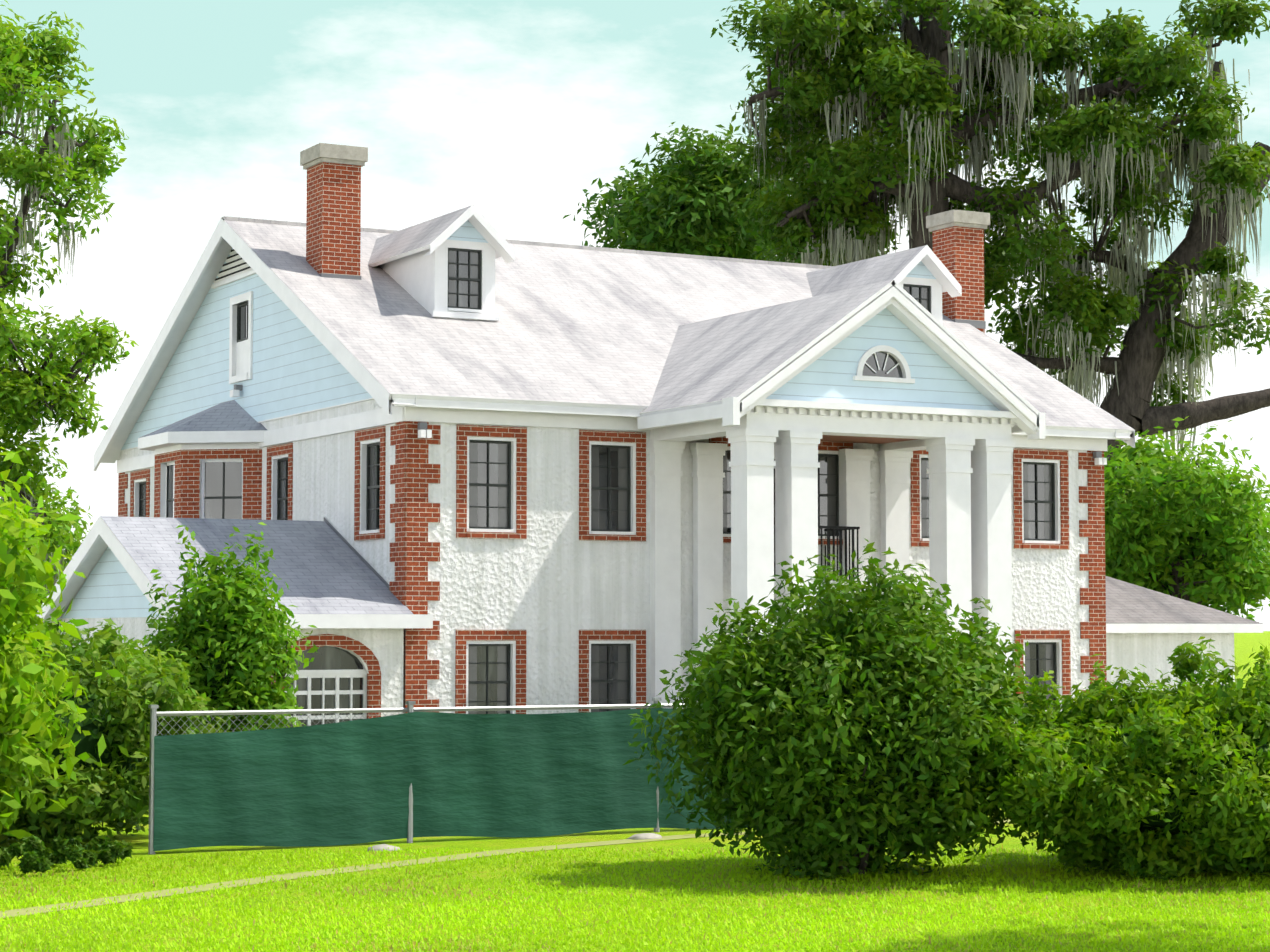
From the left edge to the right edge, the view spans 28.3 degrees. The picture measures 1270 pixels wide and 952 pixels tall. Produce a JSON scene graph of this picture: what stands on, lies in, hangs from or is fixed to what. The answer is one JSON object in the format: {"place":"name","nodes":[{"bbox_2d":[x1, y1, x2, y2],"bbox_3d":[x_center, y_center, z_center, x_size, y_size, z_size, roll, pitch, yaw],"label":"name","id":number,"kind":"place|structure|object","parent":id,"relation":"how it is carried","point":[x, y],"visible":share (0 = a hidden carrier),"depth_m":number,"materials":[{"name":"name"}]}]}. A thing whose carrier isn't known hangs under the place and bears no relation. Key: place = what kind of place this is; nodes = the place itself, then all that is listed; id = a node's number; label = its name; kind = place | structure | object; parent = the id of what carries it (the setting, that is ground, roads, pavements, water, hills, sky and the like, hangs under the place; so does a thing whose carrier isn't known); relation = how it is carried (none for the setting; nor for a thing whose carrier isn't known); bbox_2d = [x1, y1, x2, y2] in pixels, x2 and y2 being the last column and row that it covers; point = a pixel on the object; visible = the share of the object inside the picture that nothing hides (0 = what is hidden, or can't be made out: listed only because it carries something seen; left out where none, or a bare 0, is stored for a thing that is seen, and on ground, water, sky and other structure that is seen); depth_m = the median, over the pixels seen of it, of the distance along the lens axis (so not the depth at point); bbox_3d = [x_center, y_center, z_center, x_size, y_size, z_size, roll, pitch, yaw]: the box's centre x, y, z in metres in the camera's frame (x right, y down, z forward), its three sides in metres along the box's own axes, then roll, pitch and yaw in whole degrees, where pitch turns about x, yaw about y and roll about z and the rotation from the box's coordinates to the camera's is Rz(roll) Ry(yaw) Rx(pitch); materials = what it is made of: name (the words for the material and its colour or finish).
{"place":"outdoors","nodes":[
{"label":"outdoors","id":0,"kind":"place"},
{"bbox_2d":[0,820,1010,917],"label":"path","id":1,"kind":"structure","parent":0,"point":[22,911],"depth_m":20.22,"materials":[{"name":"beige concrete"}]},
{"bbox_2d":[37,143,1134,757],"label":"house","id":2,"kind":"structure","parent":0,"point":[467,457],"depth_m":40.35,"materials":[{"name":"paint"}]},
{"bbox_2d":[0,631,1269,951],"bbox_3d":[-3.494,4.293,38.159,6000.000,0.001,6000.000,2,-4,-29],"label":"ground","id":3,"kind":"structure","parent":0,"point":[1244,643],"depth_m":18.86,"materials":[{"name":"green plant"}]},
{"bbox_2d":[11,510,91,649],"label":"tree","id":4,"kind":"object","parent":3,"relation":"on","point":[67,559],"depth_m":72.88,"materials":[{"name":"green plant"}]},
{"bbox_2d":[0,447,123,843],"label":"bush","id":5,"kind":"object","parent":3,"relation":"on","point":[26,711],"visible":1,"depth_m":20.70,"materials":[{"name":"green plant"}]},
{"bbox_2d":[0,833,132,873],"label":"ground cover","id":6,"kind":"object","parent":3,"relation":"on","point":[38,857],"visible":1,"depth_m":20.61,"materials":[{"name":"green plant"}]},
{"bbox_2d":[0,0,138,592],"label":"tree","id":7,"kind":"object","parent":3,"relation":"on","point":[16,415],"depth_m":60.67,"materials":[{"name":"green plant"}]},
{"bbox_2d":[1,73,81,632],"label":"moss","id":8,"kind":"object","parent":7,"relation":"attached to","point":[60,139],"visible":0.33,"depth_m":61.17,"materials":[{"name":"green plant"}]},
{"bbox_2d":[22,616,189,796],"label":"shrub leaves","id":9,"kind":"object","parent":3,"relation":"on","point":[66,650],"depth_m":26.57,"materials":[{"name":"green plant"}]},
{"bbox_2d":[0,619,225,844],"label":"shrub leaves","id":10,"kind":"object","parent":3,"relation":"on","point":[129,699],"depth_m":22.97,"materials":[{"name":"green plant"}]},
{"bbox_2d":[36,614,212,785],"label":"shrub leaves","id":11,"kind":"object","parent":3,"relation":"on","point":[118,636],"depth_m":30.27,"materials":[{"name":"green plant"}]},
{"bbox_2d":[133,522,318,732],"bbox_3d":[-5.463,2.297,32.834,2.568,3.374,2.610,2,-4,-29],"label":"shrub","id":12,"kind":"object","parent":3,"relation":"on","point":[240,605],"depth_m":32.34,"materials":[{"name":"green plant"}]},
{"bbox_2d":[368,844,402,850],"bbox_3d":[-2.228,3.326,22.400,0.349,0.101,0.221,2,-4,-29],"label":"weight","id":13,"kind":"object","parent":3,"relation":"on","point":[380,847],"visible":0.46,"depth_m":22.34,"materials":[{"name":"concrete"}]},
{"bbox_2d":[148,697,686,854],"bbox_3d":[-0.339,2.785,24.155,8.920,1.300,0.070,2,-4,-29],"label":"fence frame","id":14,"kind":"object","parent":3,"relation":"on","point":[154,713],"visible":0.5,"depth_m":22.85,"materials":[{"name":"grey metal"}]},
{"bbox_2d":[153,708,747,850],"bbox_3d":[-0.320,2.822,24.118,8.850,1.203,0.076,2,-4,-29],"label":"fence screen","id":15,"kind":"object","parent":14,"relation":"attached to","point":[472,775],"visible":0.58,"depth_m":23.20,"materials":[{"name":"green fabric"}]},
{"bbox_2d":[627,833,661,839],"bbox_3d":[0.085,3.403,23.618,0.360,0.102,0.231,2,-4,-29],"label":"weight","id":16,"kind":"object","parent":3,"relation":"on","point":[642,836],"visible":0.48,"depth_m":23.55,"materials":[{"name":"concrete"}]},
{"bbox_2d":[623,538,1072,880],"bbox_3d":[1.743,1.862,20.187,3.462,2.698,3.428,2,-4,-29],"label":"bush","id":17,"kind":"object","parent":3,"relation":"on","point":[930,681],"depth_m":19.55,"materials":[{"name":"green plant"}]},
{"bbox_2d":[928,636,1269,880],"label":"bush","id":18,"kind":"object","parent":3,"relation":"on","point":[1068,799],"depth_m":19.52,"materials":[{"name":"green plant"}]},
{"bbox_2d":[1105,576,1262,731],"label":"outbuilding","id":19,"kind":"structure","parent":3,"relation":"on","point":[1150,630],"depth_m":49.25,"materials":[{"name":"paint"}]},
{"bbox_2d":[1104,416,1269,620],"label":"tree","id":20,"kind":"object","parent":3,"relation":"on","point":[1238,573],"depth_m":56.94,"materials":[{"name":"green plant"}]},
{"bbox_2d":[0,0,1269,630],"label":"sky","id":21,"kind":"structure","parent":0,"point":[511,110],"materials":[{"name":"white"}]},
{"bbox_2d":[563,122,800,260],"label":"tree","id":22,"kind":"object","parent":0,"point":[716,185],"depth_m":87.48,"materials":[{"name":"green plant"}]},
{"bbox_2d":[710,0,1269,314],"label":"oak","id":23,"kind":"object","parent":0,"point":[905,79],"depth_m":62.26,"materials":[{"name":"green plant"}]},
{"bbox_2d":[743,0,1221,310],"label":"spanish moss","id":24,"kind":"object","parent":23,"relation":"hanging from","point":[856,249],"visible":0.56,"depth_m":62.80,"materials":[{"name":"grey plant"}]},
{"bbox_2d":[986,61,1269,477],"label":"oak","id":25,"kind":"object","parent":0,"point":[1095,315],"depth_m":65.37,"materials":[{"name":"green plant"}]},
{"bbox_2d":[1006,59,1269,459],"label":"spanish moss","id":26,"kind":"object","parent":25,"relation":"hanging from","point":[1080,372],"visible":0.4,"depth_m":65.29,"materials":[{"name":"grey plant"}]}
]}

